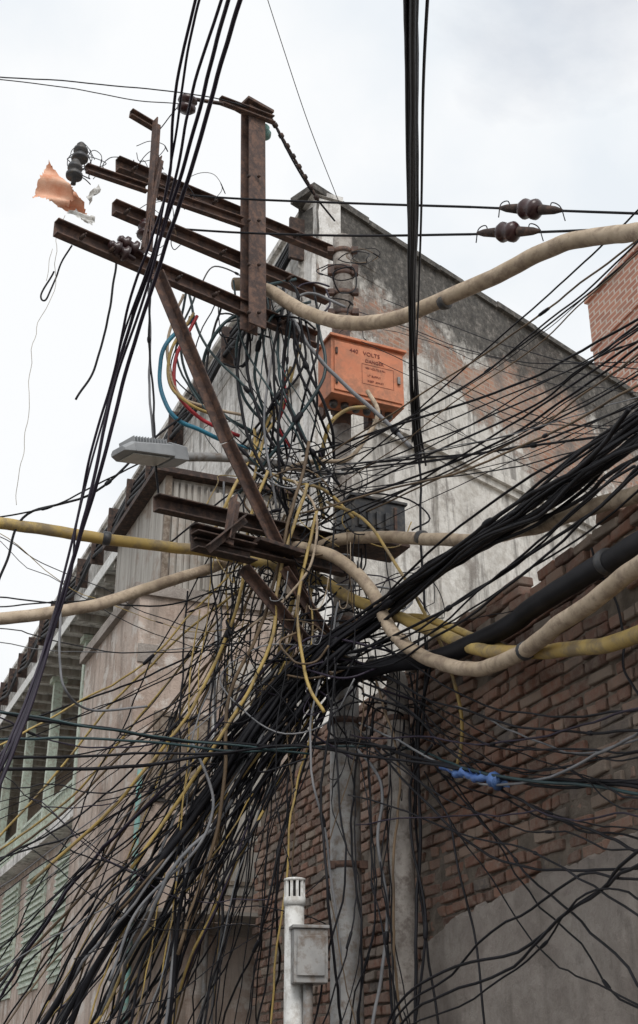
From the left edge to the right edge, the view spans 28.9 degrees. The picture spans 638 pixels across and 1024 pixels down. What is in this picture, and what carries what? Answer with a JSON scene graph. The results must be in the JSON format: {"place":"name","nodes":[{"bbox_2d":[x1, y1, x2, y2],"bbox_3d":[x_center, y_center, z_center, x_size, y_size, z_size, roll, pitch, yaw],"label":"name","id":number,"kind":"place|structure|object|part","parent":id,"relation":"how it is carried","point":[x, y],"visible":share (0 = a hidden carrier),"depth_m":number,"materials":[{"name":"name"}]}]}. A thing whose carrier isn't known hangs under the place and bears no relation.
{"place":"outdoors","nodes":[
{"label":"outdoors","id":0,"kind":"place"},
{"bbox_2d":[134,919,258,937],"bbox_3d":[-1.114,4.224,12.514,1.897,0.120,0.050,10,-27,-20],"label":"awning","id":1,"kind":"object","parent":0,"point":[247,932],"depth_m":12.51,"materials":[{"name":"metal"}]},
{"bbox_2d":[0,0,637,683],"label":"sky","id":2,"kind":"structure","parent":0,"point":[529,99],"materials":[{"name":"white"}]},
{"bbox_2d":[297,196,637,730],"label":"wall","id":3,"kind":"structure","parent":0,"point":[475,314],"depth_m":17.13,"materials":[{"name":"grey concrete"}]},
{"bbox_2d":[434,460,460,623],"bbox_3d":[1.645,3.498,14.493,0.350,9.110,0.070,22,-33,-39],"label":"pilaster","id":4,"kind":"object","parent":3,"relation":"attached to","point":[445,517],"visible":0.11,"depth_m":15.98,"materials":[{"name":"paint"}]},
{"bbox_2d":[290,182,637,399],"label":"coping","id":5,"kind":"object","parent":3,"relation":"on","point":[305,194],"visible":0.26,"depth_m":17.93,"materials":[{"name":"paint"}]},
{"bbox_2d":[373,419,601,535],"bbox_3d":[6.053,1.013,20.344,15.100,0.120,0.140,22,-33,-39],"label":"string course","id":6,"kind":"object","parent":3,"relation":"attached to","point":[506,481],"depth_m":16.86,"materials":[{"name":"paint"}]},
{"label":"pavement","id":7,"kind":"structure","parent":0,"visible":0},
{"bbox_2d":[0,833,71,1023],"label":"wall","id":8,"kind":"structure","parent":7,"relation":"on","point":[34,1009],"depth_m":25.50,"materials":[{"name":"grey paint"}]},
{"bbox_2d":[0,843,70,1000],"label":"louvre frames","id":9,"kind":"structure","parent":8,"relation":"attached to","point":[54,979],"depth_m":25.77,"materials":[{"name":"green paint"}]},
{"bbox_2d":[0,853,69,995],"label":"louvres","id":10,"kind":"object","parent":9,"relation":"attached to","point":[63,873],"visible":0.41,"depth_m":25.81,"materials":[{"name":"green paint"}]},
{"bbox_2d":[0,806,73,888],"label":"veranda floor","id":11,"kind":"structure","parent":8,"relation":"on","point":[13,868],"depth_m":26.13,"materials":[{"name":"paint"}]},
{"bbox_2d":[0,784,71,868],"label":"balusters","id":12,"kind":"object","parent":11,"relation":"on","point":[56,804],"visible":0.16,"depth_m":27.89,"materials":[{"name":"green paint"}]},
{"bbox_2d":[0,780,71,850],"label":"handrail","id":13,"kind":"object","parent":12,"relation":"on","point":[66,786],"visible":0.33,"depth_m":28.09,"materials":[{"name":"green paint"}]},
{"bbox_2d":[9,760,73,838],"bbox_3d":[-5.942,7.814,32.729,0.100,4.100,26.600,10,-27,-20],"label":"veranda back","id":14,"kind":"object","parent":11,"relation":"on","point":[34,809],"visible":0.08,"depth_m":37.90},
{"bbox_2d":[0,641,89,851],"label":"veranda posts","id":15,"kind":"object","parent":11,"relation":"on","point":[56,704],"visible":0.28,"depth_m":28.19,"materials":[{"name":"green paint"}]},
{"bbox_2d":[3,634,94,745],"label":"post caps","id":16,"kind":"object","parent":15,"relation":"attached to","point":[83,640],"visible":0.34,"depth_m":28.18,"materials":[{"name":"green paint"}]},
{"bbox_2d":[0,559,116,826],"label":"rafters","id":17,"kind":"object","parent":15,"relation":"on","point":[108,578],"visible":0.31,"depth_m":30.73,"materials":[{"name":"wood"}]},
{"bbox_2d":[0,558,116,821],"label":"eave slab","id":18,"kind":"structure","parent":17,"relation":"on","point":[111,571],"depth_m":28.06,"materials":[{"name":"grey concrete"}]},
{"bbox_2d":[56,595,297,1023],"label":"bay wall","id":19,"kind":"structure","parent":7,"relation":"on","point":[126,635],"depth_m":13.43,"materials":[{"name":"beige concrete"}]},
{"bbox_2d":[123,769,142,1023],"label":"drain pipe","id":20,"kind":"object","parent":19,"relation":"attached to","point":[139,773],"visible":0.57,"depth_m":12.44,"materials":[{"name":"teal paint"}]},
{"bbox_2d":[148,710,210,805],"bbox_3d":[-1.453,2.625,13.084,0.650,1.000,0.058,10,-27,-20],"label":"bay window frame","id":21,"kind":"object","parent":19,"relation":"attached to","point":[166,713],"visible":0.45,"depth_m":13.09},
{"bbox_2d":[155,716,207,799],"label":"bay window planks","id":22,"kind":"object","parent":21,"relation":"in","point":[163,725],"visible":0.39,"depth_m":13.06,"materials":[{"name":"brown wood"}]},
{"bbox_2d":[155,717,207,803],"bbox_3d":[-1.461,2.634,13.101,0.550,0.900,0.040,10,-27,-20],"label":"bay window recess","id":23,"kind":"object","parent":19,"relation":"in","point":[170,721],"visible":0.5,"depth_m":13.05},
{"bbox_2d":[79,581,295,664],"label":"bay lintel","id":24,"kind":"structure","parent":19,"relation":"attached to","point":[114,619],"depth_m":14.10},
{"bbox_2d":[123,907,257,923],"bbox_3d":[-1.053,4.007,12.243,1.850,0.035,0.600,10,-27,-20],"label":"bay awning","id":25,"kind":"object","parent":19,"relation":"attached to","point":[250,918],"visible":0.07,"depth_m":12.17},
{"bbox_2d":[137,614,244,700],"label":"bay patch panels","id":26,"kind":"object","parent":19,"relation":"attached to","point":[195,621],"visible":0.44,"depth_m":13.68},
{"bbox_2d":[113,478,285,609],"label":"wall","id":27,"kind":"structure","parent":19,"relation":"on","point":[137,564],"depth_m":14.93,"materials":[{"name":"grey concrete"}]},
{"bbox_2d":[103,467,291,552],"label":"bay roof","id":28,"kind":"structure","parent":27,"relation":"on","point":[138,503],"depth_m":14.87,"materials":[{"name":"grey concrete"}]},
{"bbox_2d":[160,475,291,603],"bbox_3d":[-1.064,0.366,14.557,1.600,1.460,0.060,10,-27,-20],"label":"bay frame","id":29,"kind":"object","parent":27,"relation":"attached to","point":[165,531],"visible":0.31,"depth_m":14.30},
{"bbox_2d":[168,481,286,600],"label":"bay slats","id":30,"kind":"object","parent":27,"relation":"attached to","point":[179,536],"visible":0.2,"depth_m":14.37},
{"bbox_2d":[200,615,219,1023],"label":"waste pipe","id":31,"kind":"object","parent":19,"relation":"attached to","point":[204,967],"visible":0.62,"depth_m":12.33,"materials":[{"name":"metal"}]},
{"bbox_2d":[203,490,280,597],"bbox_3d":[-0.892,0.392,14.505,0.950,1.250,0.035,10,-27,-21],"label":"corrugated sheet","id":32,"kind":"object","parent":19,"relation":"attached to","point":[214,498],"visible":0.24,"depth_m":14.45,"materials":[{"name":"metal"}]},
{"bbox_2d":[221,662,281,896],"bbox_3d":[-0.720,2.852,13.333,0.650,2.500,0.045,10,-27,-20],"label":"bay shutter","id":33,"kind":"object","parent":19,"relation":"attached to","point":[246,877],"visible":0.07,"depth_m":13.04,"materials":[{"name":"grey metal"}]},
{"bbox_2d":[224,684,281,886],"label":"bay shutter ribs","id":34,"kind":"object","parent":33,"relation":"attached to","point":[236,882],"visible":0.06,"depth_m":12.97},
{"bbox_2d":[53,95,367,1023],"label":"utility pole","id":35,"kind":"object","parent":7,"relation":"on","point":[253,313],"visible":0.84,"depth_m":9.22,"materials":[{"name":"metal"}]},
{"bbox_2d":[9,162,100,492],"bbox_3d":[-1.871,-1.370,8.712,0.500,2.764,0.177,3,-25,-7],"label":"torn flag","id":36,"kind":"object","parent":35,"relation":"attached to","point":[53,186],"visible":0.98,"depth_m":9.17,"materials":[{"name":"orange fabric"}]},
{"bbox_2d":[66,158,82,185],"bbox_3d":[-1.779,-2.474,8.998,0.122,0.220,0.124,0,-25,0],"label":"pin insulator","id":37,"kind":"object","parent":35,"relation":"attached to","point":[74,174],"visible":1,"depth_m":8.97,"materials":[{"name":"grey ceramic"}]},
{"bbox_2d":[72,141,88,164],"bbox_3d":[-1.776,-2.658,9.201,0.122,0.220,0.124,0,-25,0],"label":"pin insulator","id":38,"kind":"object","parent":35,"relation":"attached to","point":[80,151],"visible":0.82,"depth_m":9.17,"materials":[{"name":"grey ceramic"}]},
{"bbox_2d":[0,560,233,623],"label":"armoured cable","id":39,"kind":"object","parent":35,"relation":"attached to","point":[96,604],"visible":0.81,"depth_m":8.63,"materials":[{"name":"beige plastic"}]},
{"bbox_2d":[108,240,135,261],"bbox_3d":[-1.435,-1.898,9.006,0.223,0.128,0.124,22,-33,-39],"label":"pin insulator","id":40,"kind":"object","parent":35,"relation":"attached to","point":[123,252],"visible":0.99,"depth_m":8.97,"materials":[{"name":"brown ceramic"}]},
{"bbox_2d":[117,235,144,255],"bbox_3d":[-1.387,-1.956,9.109,0.223,0.128,0.124,16,-29,-31],"label":"pin insulator","id":41,"kind":"object","parent":35,"relation":"attached to","point":[134,246],"visible":0.77,"depth_m":9.07,"materials":[{"name":"brown ceramic"}]},
{"bbox_2d":[136,218,151,239],"bbox_3d":[-1.310,-2.114,9.306,0.122,0.220,0.124,0,-25,0],"label":"pin insulator","id":42,"kind":"object","parent":35,"relation":"attached to","point":[140,230],"visible":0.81,"depth_m":9.28,"materials":[{"name":"brown ceramic"}]},
{"bbox_2d":[177,94,196,114],"bbox_3d":[-1.054,-3.259,9.883,0.161,0.161,0.172,0,-25,0],"label":"spool insulator","id":43,"kind":"object","parent":35,"relation":"attached to","point":[186,102],"visible":0.66,"depth_m":9.83,"materials":[{"name":"brown ceramic"}]},
{"bbox_2d":[111,436,343,476],"bbox_3d":[-0.652,-0.353,9.401,2.052,0.504,0.267,20,-31,-36],"label":"street lamp","id":44,"kind":"object","parent":35,"relation":"attached to","point":[154,452],"visible":0.9,"depth_m":8.90,"materials":[{"name":"grey metal"}]},
{"bbox_2d":[264,570,315,682],"bbox_3d":[-0.266,0.915,9.211,0.529,1.098,0.093,-7,-26,14],"label":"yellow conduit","id":45,"kind":"object","parent":35,"relation":"attached to","point":[293,609],"visible":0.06,"depth_m":9.19,"materials":[{"name":"yellow plastic"}]},
{"bbox_2d":[0,0,637,1023],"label":"tangled wires","id":46,"kind":"object","parent":35,"relation":"attached to","point":[286,698],"visible":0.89,"depth_m":8.49,"materials":[{"name":"black rubber"}]},
{"bbox_2d":[0,0,243,796],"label":"overhead cable bundle","id":47,"kind":"object","parent":46,"relation":"attached to","point":[25,708],"visible":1,"depth_m":5.29,"materials":[{"name":"black rubber"}]},
{"bbox_2d":[187,227,616,236],"bbox_3d":[0.402,-1.961,8.821,4.120,1.813,0.298,-16,-29,30],"label":"tension line","id":48,"kind":"object","parent":46,"relation":"attached to","point":[393,235],"visible":0.72,"depth_m":9.07,"materials":[{"name":"black metal"}]},
{"bbox_2d":[476,221,543,242],"bbox_3d":[1.254,-1.835,8.193,0.140,0.386,0.540,23,-33,-39],"label":"strain insulator","id":49,"kind":"object","parent":48,"relation":"attached to","point":[511,231],"visible":1,"depth_m":8.14,"materials":[{"name":"brown ceramic"}]},
{"bbox_2d":[403,0,428,465],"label":"overhead cable bundle","id":50,"kind":"object","parent":46,"relation":"attached to","point":[411,14],"visible":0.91,"depth_m":5.66,"materials":[{"name":"black rubber"}]},
{"bbox_2d":[439,760,508,792],"bbox_3d":[0.926,1.587,7.464,0.111,0.330,0.697,9,-27,-19],"label":"blue tape wrap","id":51,"kind":"object","parent":46,"relation":"attached to","point":[492,784],"visible":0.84,"depth_m":7.29,"materials":[{"name":"blue plastic"}]},
{"bbox_2d":[0,519,637,660],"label":"yellow conduit","id":52,"kind":"object","parent":35,"relation":"attached to","point":[605,640],"visible":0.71,"depth_m":8.52,"materials":[{"name":"yellow plastic"}]},
{"bbox_2d":[315,332,406,429],"bbox_3d":[0.333,-1.076,10.248,0.700,0.640,0.395,11,-27,-22],"label":"distribution box","id":53,"kind":"object","parent":35,"relation":"attached to","point":[358,366],"visible":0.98,"depth_m":10.10,"materials":[{"name":"orange metal"}]},
{"bbox_2d":[334,340,402,404],"bbox_3d":[0.404,-1.141,10.108,0.615,0.460,0.013,11,-27,-22],"label":"door","id":54,"kind":"structure","parent":53,"relation":"in","point":[348,366],"depth_m":10.10,"materials":[{"name":"orange metal"}]},
{"bbox_2d":[333,492,409,562],"bbox_3d":[0.378,0.142,9.612,0.500,0.380,0.450,11,-27,-22],"label":"junction box","id":55,"kind":"object","parent":35,"relation":"attached to","point":[383,512],"visible":0.58,"depth_m":9.47,"materials":[{"name":"black paint"}]},
{"bbox_2d":[187,194,637,214],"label":"tension line","id":56,"kind":"object","parent":35,"relation":"attached to","point":[430,205],"visible":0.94,"depth_m":9.06,"materials":[{"name":"black metal"}]},
{"bbox_2d":[498,198,565,220],"bbox_3d":[1.393,-1.974,8.147,0.140,0.422,0.518,23,-33,-39],"label":"strain insulator","id":57,"kind":"object","parent":56,"relation":"attached to","point":[532,209],"visible":1,"depth_m":8.10,"materials":[{"name":"brown ceramic"}]},
{"bbox_2d":[233,224,637,329],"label":"armoured cable","id":58,"kind":"object","parent":35,"relation":"attached to","point":[517,265],"visible":0.87,"depth_m":8.15,"materials":[{"name":"beige plastic"}]},
{"bbox_2d":[287,540,637,678],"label":"armoured cable","id":59,"kind":"object","parent":35,"relation":"attached to","point":[593,597],"visible":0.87,"depth_m":7.15,"materials":[{"name":"beige plastic"}]},
{"bbox_2d":[102,292,608,660],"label":"cable ties","id":60,"kind":"object","parent":59,"relation":"attached to","point":[521,654],"visible":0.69,"depth_m":8.33,"materials":[{"name":"black paint"}]},
{"bbox_2d":[317,485,637,547],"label":"armoured cable","id":61,"kind":"object","parent":35,"relation":"attached to","point":[434,538],"visible":0.62,"depth_m":8.39,"materials":[{"name":"beige plastic"}]},
{"bbox_2d":[408,614,609,659],"bbox_3d":[0.981,0.724,7.531,0.390,1.094,3.509,12,-28,-24],"label":"yellow conduit","id":62,"kind":"object","parent":35,"relation":"attached to","point":[466,631],"visible":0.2,"depth_m":7.85,"materials":[{"name":"yellow plastic"}]},
{"bbox_2d":[201,336,316,727],"bbox_3d":[-1.460,3.668,16.399,0.035,10.411,7.400,10,-27,-20],"label":"wall face","id":63,"kind":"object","parent":7,"relation":"on","point":[214,468],"visible":0.03,"depth_m":16.42},
{"bbox_2d":[220,373,299,476],"bbox_3d":[-1.546,-0.383,18.463,0.080,0.100,7.040,10,-27,-20],"label":"band","id":64,"kind":"object","parent":63,"relation":"attached to","point":[228,468],"visible":0.07,"depth_m":17.13,"materials":[{"name":"paint"}]},
{"bbox_2d":[283,877,305,1023],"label":"vent pipe","id":65,"kind":"object","parent":7,"relation":"on","point":[294,899],"visible":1,"depth_m":7.75,"materials":[{"name":"white plastic"}]},
{"bbox_2d":[289,924,329,1023],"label":"meter cabinet","id":66,"kind":"object","parent":7,"relation":"on","point":[309,956],"visible":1,"depth_m":7.58,"materials":[{"name":"metal"}]},
{"bbox_3d":[-0.048,2.720,7.587,0.173,0.235,0.006,5,-25,-10],"label":"door","id":67,"kind":"part","parent":66,"relation":"part of","materials":[{"name":"metal"}]},
{"bbox_2d":[318,329,332,727],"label":"wall","id":68,"kind":"structure","parent":7,"relation":"on","point":[326,332],"depth_m":14.43,"materials":[{"name":"paint"}]},
{"bbox_2d":[364,656,417,1023],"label":"concrete post","id":69,"kind":"object","parent":7,"relation":"on","point":[406,916],"visible":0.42,"depth_m":8.15,"materials":[{"name":"concrete"}]},
{"bbox_2d":[326,528,637,693],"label":"heavy black cable","id":70,"kind":"object","parent":69,"relation":"attached to","point":[572,582],"visible":0.74,"depth_m":7.00,"materials":[{"name":"black rubber"}]},
{"bbox_2d":[251,504,637,1023],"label":"brickwork","id":71,"kind":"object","parent":7,"relation":"on","point":[618,525],"visible":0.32,"depth_m":7.81,"materials":[{"name":"brick"}]},
{"bbox_2d":[256,526,637,1023],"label":"mortar face","id":72,"kind":"object","parent":7,"relation":"on","point":[626,597],"visible":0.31,"depth_m":7.38},
{"bbox_2d":[419,832,637,1023],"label":"cement render","id":73,"kind":"object","parent":7,"relation":"on","point":[541,987],"visible":0.84,"depth_m":6.73,"materials":[{"name":"grey concrete"}]},
{"bbox_2d":[436,833,633,934],"bbox_3d":[1.927,1.363,5.079,0.101,1.182,8.300,8,-26,-17],"label":"render edge","id":74,"kind":"object","parent":73,"relation":"attached to","point":[482,905],"visible":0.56,"depth_m":6.88,"materials":[{"name":"grey concrete"}]},
{"label":"surface","id":75,"kind":"structure","parent":0,"visible":0},
{"bbox_2d":[5,823,10,842],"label":"walls","id":76,"kind":"structure","parent":75,"relation":"on","point":[7,836],"depth_m":45.33,"materials":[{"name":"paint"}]},
{"bbox_2d":[0,552,116,724],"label":"eave fascia","id":77,"kind":"structure","parent":76,"relation":"attached to","point":[104,569],"depth_m":25.59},
{"bbox_2d":[201,198,340,470],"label":"parapet wall","id":78,"kind":"structure","parent":77,"relation":"on","point":[328,224],"depth_m":16.16,"materials":[{"name":"paint"}]},
{"bbox_2d":[0,200,317,715],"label":"parapet face","id":79,"kind":"object","parent":78,"relation":"attached to","point":[228,396],"visible":0.15,"depth_m":18.85},
{"bbox_2d":[0,216,304,706],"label":"roof","id":80,"kind":"object","parent":79,"relation":"attached to","point":[174,433],"visible":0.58,"depth_m":23.21,"materials":[{"name":"tile"}]},
{"bbox_2d":[3,193,342,682],"bbox_3d":[-6.447,2.419,30.586,0.449,0.098,34.000,10,-27,-20],"label":"coping","id":81,"kind":"object","parent":78,"relation":"on","point":[277,248],"visible":0.1,"depth_m":20.68,"materials":[{"name":"paint"}]},
{"bbox_2d":[0,259,602,710],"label":"roof slab","id":82,"kind":"structure","parent":76,"relation":"on","point":[220,391],"depth_m":19.09,"materials":[{"name":"grey concrete"}]},
{"bbox_2d":[298,206,305,267],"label":"parapet top","id":83,"kind":"structure","parent":82,"relation":"on","point":[301,211],"depth_m":16.50,"materials":[{"name":"paint"}]},
{"bbox_2d":[584,243,637,392],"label":"brick stair tower","id":84,"kind":"structure","parent":82,"relation":"on","point":[612,306],"depth_m":27.35,"materials":[{"name":"brick"}]},
{"bbox_2d":[301,237,315,740],"bbox_3d":[-0.129,1.755,13.701,0.060,11.600,0.330,10,-27,-20],"label":"pilaster","id":85,"kind":"object","parent":75,"relation":"on","point":[310,276],"visible":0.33,"depth_m":15.17,"materials":[{"name":"paint"}]}
]}

